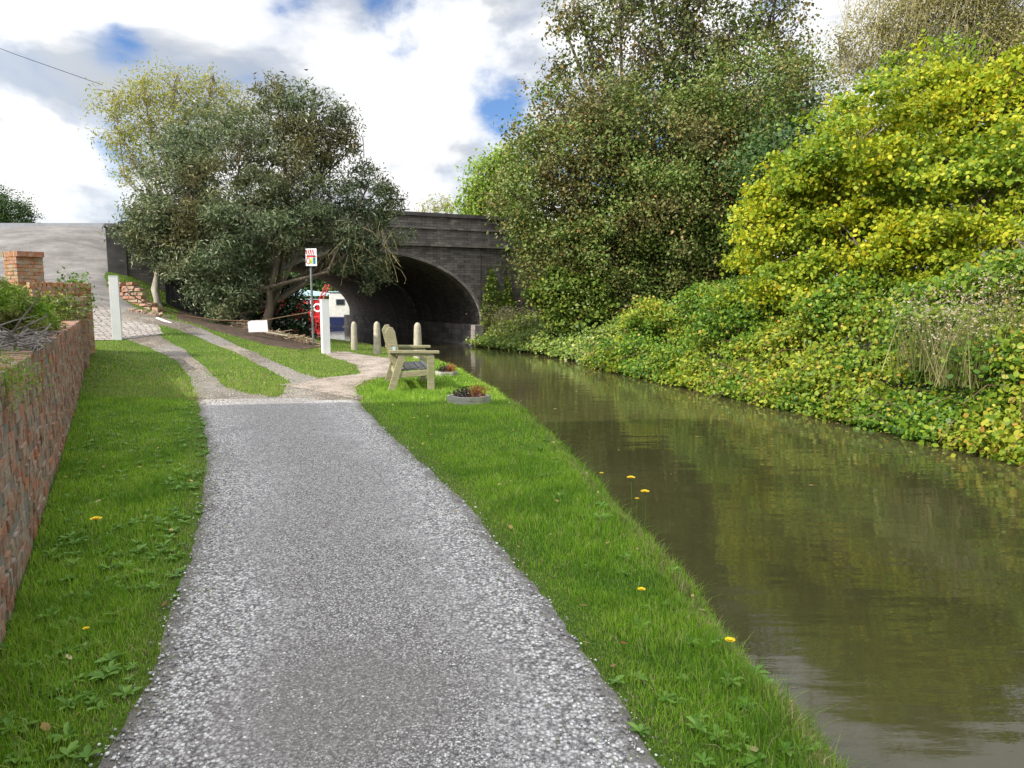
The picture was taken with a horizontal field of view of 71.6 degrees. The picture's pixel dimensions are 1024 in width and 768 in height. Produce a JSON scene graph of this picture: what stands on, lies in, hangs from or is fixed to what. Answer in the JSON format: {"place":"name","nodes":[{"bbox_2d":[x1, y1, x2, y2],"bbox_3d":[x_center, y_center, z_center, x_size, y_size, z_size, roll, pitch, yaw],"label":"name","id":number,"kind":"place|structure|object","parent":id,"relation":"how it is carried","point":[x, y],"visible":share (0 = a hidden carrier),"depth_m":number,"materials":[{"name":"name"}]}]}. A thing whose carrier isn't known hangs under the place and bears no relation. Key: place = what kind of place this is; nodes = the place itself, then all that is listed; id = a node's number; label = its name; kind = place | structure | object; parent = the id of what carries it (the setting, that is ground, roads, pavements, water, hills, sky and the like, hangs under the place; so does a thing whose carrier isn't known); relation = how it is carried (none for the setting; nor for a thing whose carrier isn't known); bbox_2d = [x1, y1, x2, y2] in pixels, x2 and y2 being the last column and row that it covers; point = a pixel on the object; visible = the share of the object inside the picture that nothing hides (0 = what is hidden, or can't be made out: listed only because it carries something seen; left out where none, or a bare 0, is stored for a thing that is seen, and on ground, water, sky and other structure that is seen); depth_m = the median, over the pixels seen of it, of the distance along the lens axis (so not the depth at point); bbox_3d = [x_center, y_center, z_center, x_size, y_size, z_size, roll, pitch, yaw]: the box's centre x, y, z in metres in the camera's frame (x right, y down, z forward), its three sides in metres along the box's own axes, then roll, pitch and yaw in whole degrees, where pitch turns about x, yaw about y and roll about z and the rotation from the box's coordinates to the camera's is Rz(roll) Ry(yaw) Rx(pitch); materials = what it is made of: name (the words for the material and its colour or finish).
{"place":"outdoors","nodes":[
{"label":"outdoors","id":0,"kind":"place"},
{"bbox_2d":[0,276,31,297],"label":"juniper bush","id":1,"kind":"object","parent":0,"point":[6,284],"visible":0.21,"depth_m":9.57,"materials":[{"name":"green plant"}]},
{"bbox_2d":[0,48,101,84],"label":"overhead cable","id":2,"kind":"object","parent":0,"point":[50,66],"visible":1,"depth_m":29.00,"materials":[{"name":"black rubber"}]},
{"bbox_2d":[0,226,161,339],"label":"cobbled ramp","id":3,"kind":"structure","parent":0,"point":[76,247],"depth_m":24.11,"materials":[{"name":"grey stone"}]},
{"bbox_2d":[127,335,272,405],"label":"gravel track","id":4,"kind":"structure","parent":0,"point":[188,365],"depth_m":14.34,"materials":[{"name":"beige gravel"}]},
{"bbox_2d":[97,310,388,404],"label":"track stones","id":5,"kind":"object","parent":4,"relation":"on","point":[229,394],"visible":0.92,"depth_m":14.40,"materials":[{"name":"beige gravel"}]},
{"bbox_2d":[121,310,361,399],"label":"gravel track","id":6,"kind":"structure","parent":0,"point":[291,373],"depth_m":17.06,"materials":[{"name":"beige gravel"}]},
{"bbox_2d":[177,309,320,349],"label":"bare soil","id":7,"kind":"structure","parent":0,"point":[268,339],"depth_m":20.41,"materials":[{"name":"brown soil"}]},
{"bbox_2d":[112,70,417,330],"bbox_3d":[-7.803,-5.506,21.966,9.443,8.115,4.724,0,7,0],"label":"buddleia tree","id":8,"kind":"object","parent":7,"relation":"on","point":[240,268],"visible":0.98,"depth_m":21.58,"materials":[{"name":"green plant"}]},
{"bbox_2d":[227,321,320,345],"bbox_3d":[-6.966,-1.467,21.140,3.160,0.832,0.536,1,7,7],"label":"brushwood","id":9,"kind":"object","parent":7,"relation":"on","point":[306,340],"visible":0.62,"depth_m":21.05,"materials":[{"name":"brown wood"}]},
{"bbox_2d":[263,332,287,336],"bbox_3d":[-6.959,-1.478,20.719,0.953,0.180,0.058,2,7,19],"label":"fallen log","id":10,"kind":"object","parent":7,"relation":"on","point":[276,334],"visible":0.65,"depth_m":20.67,"materials":[{"name":"beige wood"}]},
{"bbox_2d":[246,275,331,337],"bbox_3d":[-7.308,-2.330,22.951,2.961,2.366,1.455,-1,7,-10],"label":"glossy bush","id":11,"kind":"object","parent":7,"relation":"on","point":[299,324],"visible":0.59,"depth_m":22.68,"materials":[{"name":"green plant"}]},
{"bbox_2d":[282,352,389,397],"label":"dirt path","id":12,"kind":"structure","parent":0,"point":[329,387],"depth_m":13.88,"materials":[{"name":"soil"}]},
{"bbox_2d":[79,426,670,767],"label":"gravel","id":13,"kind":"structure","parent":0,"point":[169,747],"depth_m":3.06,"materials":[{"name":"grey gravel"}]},
{"bbox_2d":[0,269,997,767],"bbox_3d":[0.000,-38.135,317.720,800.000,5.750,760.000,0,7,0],"label":"ground","id":14,"kind":"structure","parent":0,"point":[544,588],"depth_m":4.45,"materials":[{"name":"green plant"}]},
{"bbox_2d":[0,182,45,222],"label":"round bush","id":15,"kind":"object","parent":14,"relation":"on","point":[7,213],"visible":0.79,"depth_m":30.23,"materials":[{"name":"green plant"}]},
{"bbox_2d":[0,320,83,645],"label":"garden wall","id":16,"kind":"structure","parent":14,"relation":"on","point":[32,442],"depth_m":4.71,"materials":[{"name":"brick"}]},
{"bbox_2d":[0,288,59,351],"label":"dead branches","id":17,"kind":"object","parent":16,"relation":"on","point":[22,340],"visible":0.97,"depth_m":5.70,"materials":[{"name":"grey wood"}]},
{"bbox_2d":[0,223,117,228],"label":"wall","id":18,"kind":"structure","parent":14,"relation":"on","point":[8,225],"depth_m":27.75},
{"bbox_2d":[26,282,95,353],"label":"return wall","id":19,"kind":"structure","parent":14,"relation":"on","point":[47,286],"depth_m":14.91,"materials":[{"name":"orange brick"}]},
{"bbox_2d":[51,262,98,317],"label":"leafy weed","id":20,"kind":"object","parent":19,"relation":"on","point":[76,281],"visible":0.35,"depth_m":15.12,"materials":[{"name":"green plant"}]},
{"bbox_2d":[60,296,90,368],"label":"wall pier","id":21,"kind":"structure","parent":14,"relation":"on","point":[86,344],"depth_m":13.33,"materials":[{"name":"brick"}]},
{"bbox_2d":[90,516,101,537],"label":"dandelion","id":22,"kind":"object","parent":14,"relation":"on","point":[96,518],"visible":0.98,"depth_m":4.62,"materials":[{"name":"yellow plant"}]},
{"bbox_2d":[108,276,128,339],"bbox_3d":[-9.814,-1.866,17.826,0.498,1.679,0.250,-1,7,-10],"label":"white post","id":23,"kind":"object","parent":14,"relation":"on","point":[115,306],"visible":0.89,"depth_m":17.71,"materials":[{"name":"paint"}]},
{"bbox_2d":[108,282,163,312],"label":"crumbling wall","id":24,"kind":"structure","parent":14,"relation":"on","point":[133,287],"depth_m":21.66,"materials":[{"name":"brick"}]},
{"bbox_2d":[98,167,225,306],"bbox_3d":[-10.964,-4.624,22.702,3.825,4.699,2.753,0,7,0],"label":"buddleia bush","id":25,"kind":"object","parent":14,"relation":"on","point":[143,252],"visible":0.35,"depth_m":22.32,"materials":[{"name":"green plant"}]},
{"bbox_2d":[75,50,261,203],"bbox_3d":[-12.751,-8.474,27.206,7.023,8.073,3.102,0,7,0],"label":"willow tree","id":26,"kind":"object","parent":14,"relation":"on","point":[149,121],"visible":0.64,"depth_m":26.77,"materials":[{"name":"green plant"}]},
{"bbox_2d":[165,273,255,322],"bbox_3d":[-9.996,-2.747,23.646,2.751,2.013,0.059,-3,7,-22],"label":"board fence","id":27,"kind":"object","parent":14,"relation":"on","point":[171,288],"visible":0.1,"depth_m":23.29,"materials":[{"name":"black wood"}]},
{"bbox_2d":[282,271,333,298],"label":"tree","id":28,"kind":"object","parent":14,"relation":"on","point":[318,285],"visible":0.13,"depth_m":68.63,"materials":[{"name":"green plant"}]},
{"bbox_2d":[305,248,316,344],"bbox_3d":[-5.838,-2.492,20.822,0.326,2.912,0.129,0,7,0],"label":"sign","id":29,"kind":"object","parent":14,"relation":"on","point":[311,257],"visible":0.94,"depth_m":20.66,"materials":[{"name":"metal"}]},
{"bbox_2d":[126,292,312,320],"bbox_3d":[-8.053,-2.135,19.692,4.896,0.817,1.000,-5,9,-38],"label":"rope","id":30,"kind":"object","parent":29,"relation":"attached to","point":[214,319],"visible":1,"depth_m":19.79,"materials":[{"name":"fabric"}]},
{"bbox_2d":[248,320,267,331],"bbox_3d":[-7.181,-1.632,20.069,0.549,0.338,0.017,-1,7,-6],"label":"hanging board","id":31,"kind":"object","parent":30,"relation":"hanging from","point":[258,326],"visible":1,"depth_m":20.06,"materials":[{"name":"white paint"}]},
{"bbox_2d":[307,281,336,298],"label":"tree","id":32,"kind":"object","parent":14,"relation":"on","point":[329,289],"visible":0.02,"depth_m":78.50,"materials":[{"name":"green plant"}]},
{"bbox_2d":[320,299,330,352],"bbox_3d":[-5.119,-1.524,19.458,0.212,1.578,0.212,-4,8,-28],"label":"white post","id":33,"kind":"object","parent":14,"relation":"on","point":[325,325],"visible":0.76,"depth_m":19.37,"materials":[{"name":"paint"}]},
{"bbox_2d":[351,321,357,349],"bbox_3d":[-4.711,-1.423,21.182,0.203,0.881,0.201,0,7,0],"label":"bollard","id":34,"kind":"object","parent":14,"relation":"on","point":[354,343],"visible":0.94,"depth_m":21.11,"materials":[{"name":"concrete"}]},
{"bbox_2d":[373,321,380,353],"bbox_3d":[-3.855,-1.296,20.291,0.223,0.976,0.225,-1,7,-7],"label":"bollard","id":35,"kind":"object","parent":14,"relation":"on","point":[377,342],"visible":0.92,"depth_m":20.22,"materials":[{"name":"concrete"}]},
{"bbox_2d":[98,398,660,767],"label":"towpath","id":36,"kind":"structure","parent":14,"relation":"on","point":[367,600],"depth_m":3.30,"materials":[{"name":"grey gravel"}]},
{"bbox_2d":[382,324,438,390],"bbox_3d":[-1.853,-0.503,12.818,0.909,1.099,1.565,-2,7,-12],"label":"park bench","id":37,"kind":"object","parent":14,"relation":"on","point":[397,354],"visible":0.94,"depth_m":12.14,"materials":[{"name":"brown wood"}]},
{"bbox_2d":[28,368,792,730],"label":"leaf litter","id":38,"kind":"object","parent":14,"relation":"on","point":[44,726],"visible":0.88,"depth_m":4.42,"materials":[{"name":"yellow plant"}]},
{"bbox_2d":[0,402,823,767],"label":"weeds","id":39,"kind":"object","parent":14,"relation":"on","point":[110,668],"visible":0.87,"depth_m":3.06,"materials":[{"name":"green plant"}]},
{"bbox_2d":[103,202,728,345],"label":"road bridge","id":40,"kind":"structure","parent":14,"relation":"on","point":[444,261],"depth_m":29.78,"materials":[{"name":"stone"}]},
{"bbox_2d":[480,264,530,335],"bbox_3d":[-0.242,-3.438,30.023,2.481,3.241,0.219,-3,8,-27],"label":"ivy","id":41,"kind":"object","parent":40,"relation":"attached to","point":[493,295],"visible":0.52,"depth_m":29.77,"materials":[{"name":"green plant"}]},
{"bbox_2d":[414,322,421,358],"bbox_3d":[-2.471,-1.109,18.601,0.231,1.002,0.229,-2,7,-15],"label":"bollard","id":42,"kind":"object","parent":14,"relation":"on","point":[417,334],"visible":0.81,"depth_m":18.50,"materials":[{"name":"concrete"}]},
{"bbox_2d":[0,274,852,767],"bbox_3d":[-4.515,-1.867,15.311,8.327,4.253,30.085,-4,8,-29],"label":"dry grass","id":43,"kind":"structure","parent":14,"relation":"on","point":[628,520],"depth_m":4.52,"materials":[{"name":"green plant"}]},
{"bbox_2d":[414,193,458,213],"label":"thin tree","id":44,"kind":"object","parent":14,"relation":"on","point":[445,206],"visible":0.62,"depth_m":60.36,"materials":[{"name":"green plant"}]},
{"bbox_2d":[435,362,457,375],"bbox_3d":[-1.333,-0.311,14.671,0.510,0.295,0.352,0,7,0],"label":"planter","id":45,"kind":"object","parent":14,"relation":"on","point":[449,369],"visible":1,"depth_m":14.61,"materials":[{"name":"concrete"}]},
{"bbox_2d":[447,385,490,404],"bbox_3d":[-0.674,0.146,10.713,0.711,0.304,0.611,4,8,27],"label":"planter","id":46,"kind":"object","parent":14,"relation":"on","point":[466,396],"visible":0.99,"depth_m":10.59,"materials":[{"name":"concrete"}]},
{"bbox_2d":[445,139,535,217],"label":"lime tree","id":47,"kind":"object","parent":14,"relation":"on","point":[463,207],"visible":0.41,"depth_m":55.88,"materials":[{"name":"green plant"}]},
{"bbox_2d":[627,476,634,522],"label":"dandelion","id":48,"kind":"object","parent":14,"relation":"on","point":[631,490],"visible":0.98,"depth_m":5.17,"materials":[{"name":"yellow plant"}]},
{"bbox_2d":[493,0,832,300],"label":"maple tree","id":49,"kind":"object","parent":14,"relation":"on","point":[687,26],"visible":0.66,"depth_m":26.92,"materials":[{"name":"green plant"}]},
{"bbox_2d":[725,637,734,653],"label":"dandelion","id":50,"kind":"object","parent":14,"relation":"on","point":[730,639],"visible":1,"depth_m":3.11,"materials":[{"name":"yellow plant"}]},
{"bbox_2d":[750,746,758,751],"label":"fallen leaf","id":51,"kind":"object","parent":14,"relation":"on","point":[753,748],"visible":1,"depth_m":2.40,"materials":[{"name":"beige plant"}]},
{"bbox_2d":[565,240,1023,468],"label":"bramble stems","id":52,"kind":"object","parent":14,"relation":"on","point":[824,364],"visible":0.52,"depth_m":11.48,"materials":[{"name":"green plant"}]},
{"bbox_2d":[580,248,1023,466],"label":"bramble bank","id":53,"kind":"structure","parent":14,"relation":"on","point":[981,426],"depth_m":11.99,"materials":[{"name":"green plant"}]},
{"bbox_2d":[856,283,986,373],"bbox_3d":[6.043,-0.846,10.265,1.563,1.312,1.758,0,7,0],"label":"willowherb","id":54,"kind":"object","parent":53,"relation":"on","point":[920,350],"visible":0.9,"depth_m":10.36,"materials":[{"name":"green plant"}]},
{"bbox_2d":[901,288,1023,388],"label":"willowherb","id":55,"kind":"object","parent":53,"relation":"on","point":[945,370],"visible":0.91,"depth_m":9.52,"materials":[{"name":"green plant"}]},
{"bbox_2d":[944,257,1023,355],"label":"willowherb","id":56,"kind":"object","parent":53,"relation":"on","point":[997,309],"visible":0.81,"depth_m":9.64,"materials":[{"name":"green plant"}]},
{"bbox_2d":[704,55,1023,282],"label":"ivy clad tree","id":57,"kind":"object","parent":14,"relation":"on","point":[758,146],"visible":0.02,"depth_m":20.66,"materials":[{"name":"green plant"}]},
{"bbox_2d":[809,0,1023,260],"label":"birch tree","id":58,"kind":"object","parent":14,"relation":"on","point":[1007,26],"visible":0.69,"depth_m":18.74,"materials":[{"name":"green plant"}]},
{"bbox_2d":[980,232,1023,286],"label":"sapling","id":59,"kind":"object","parent":14,"relation":"on","point":[1020,242],"visible":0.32,"depth_m":11.35,"materials":[{"name":"green plant"}]},
{"bbox_2d":[0,0,1023,287],"label":"sky","id":60,"kind":"structure","parent":0,"point":[429,81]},
{"bbox_2d":[257,313,1023,767],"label":"canal water","id":61,"kind":"structure","parent":0,"point":[871,583],"depth_m":5.74,"materials":[{"name":"brown liquid"}]},
{"bbox_2d":[282,284,329,323],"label":"narrowboat","id":62,"kind":"object","parent":61,"relation":"on","point":[317,309],"visible":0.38,"depth_m":53.80,"materials":[{"name":"red paint"}]},
{"bbox_2d":[328,291,348,325],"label":"cabin cruiser","id":63,"kind":"object","parent":61,"relation":"on","point":[338,308],"visible":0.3,"depth_m":51.44,"materials":[{"name":"white paint"}]},
{"bbox_2d":[336,299,344,304],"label":"window","id":64,"kind":"structure","parent":63,"relation":"in","point":[338,301],"depth_m":51.36,"materials":[{"name":"glass"}]},
{"bbox_2d":[495,331,1022,420],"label":"bank soil","id":65,"kind":"structure","parent":0,"point":[867,344],"depth_m":13.39,"materials":[{"name":"brown soil"}]},
{"bbox_2d":[471,303,528,332],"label":"bush","id":66,"kind":"object","parent":65,"relation":"on","point":[504,318],"visible":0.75,"depth_m":28.86,"materials":[{"name":"green plant"}]},
{"bbox_2d":[484,309,551,339],"bbox_3d":[1.111,-2.424,27.724,4.131,1.353,3.819,-4,8,-28],"label":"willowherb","id":67,"kind":"object","parent":65,"relation":"on","point":[518,321],"visible":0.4,"depth_m":27.71,"materials":[{"name":"green plant"}]},
{"bbox_2d":[463,311,679,367],"bbox_3d":[2.384,-1.773,25.359,4.786,1.853,12.392,-3,8,-24],"label":"ivy ground cover","id":68,"kind":"object","parent":65,"relation":"on","point":[569,346],"visible":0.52,"depth_m":25.32,"materials":[{"name":"green plant"}]},
{"bbox_2d":[520,257,656,337],"bbox_3d":[2.809,-2.846,25.269,5.032,3.584,2.354,0,7,0],"label":"bank shrub","id":69,"kind":"object","parent":65,"relation":"on","point":[556,317],"visible":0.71,"depth_m":24.83,"materials":[{"name":"green plant"}]},
{"bbox_2d":[609,307,720,346],"bbox_3d":[5.198,-1.391,20.522,4.758,2.346,2.059,0,7,0],"label":"bank shrub","id":70,"kind":"object","parent":65,"relation":"on","point":[645,335],"visible":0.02,"depth_m":20.14,"materials":[{"name":"green plant"}]},
{"bbox_2d":[465,26,867,327],"bbox_3d":[5.732,-6.874,25.516,14.862,11.203,6.083,0,7,0],"label":"maple tree","id":71,"kind":"object","parent":65,"relation":"on","point":[681,172],"visible":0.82,"depth_m":24.53,"materials":[{"name":"green plant"}]},
{"bbox_2d":[520,53,836,313],"bbox_3d":[7.280,-7.095,28.810,14.088,12.389,6.674,0,7,0],"label":"ivy clad tree","id":72,"kind":"object","parent":65,"relation":"on","point":[773,256],"visible":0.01,"depth_m":27.92,"materials":[{"name":"green plant"}]},
{"bbox_2d":[674,270,787,351],"bbox_3d":[6.210,-1.723,18.971,3.771,2.637,2.092,0,7,0],"label":"bank shrub","id":73,"kind":"object","parent":65,"relation":"on","point":[739,278],"visible":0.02,"depth_m":18.64,"materials":[{"name":"green plant"}]},
{"bbox_2d":[702,22,1023,363],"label":"hazel tree","id":74,"kind":"object","parent":65,"relation":"on","point":[936,237],"visible":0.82,"depth_m":13.60,"materials":[{"name":"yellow plant"}]},
{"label":"planting bed","id":75,"kind":"structure","parent":0,"visible":0},
{"bbox_2d":[1,251,44,296],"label":"brick pillar","id":76,"kind":"structure","parent":75,"relation":"on","point":[22,268],"depth_m":14.63,"materials":[{"name":"orange brick"}]},
{"bbox_2d":[0,336,58,429],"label":"juniper bush","id":77,"kind":"object","parent":75,"relation":"on","point":[13,369],"visible":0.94,"depth_m":3.79,"materials":[{"name":"green plant"}]},
{"bbox_2d":[0,283,66,344],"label":"juniper bush","id":78,"kind":"object","parent":75,"relation":"on","point":[13,306],"visible":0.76,"depth_m":8.42,"materials":[{"name":"green plant"}]},
{"bbox_2d":[23,281,109,328],"bbox_3d":[-8.159,-1.293,12.651,1.345,1.043,2.005,1,7,11],"label":"leafy weed","id":79,"kind":"object","parent":75,"relation":"on","point":[60,307],"visible":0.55,"depth_m":12.74,"materials":[{"name":"green plant"}]}
]}

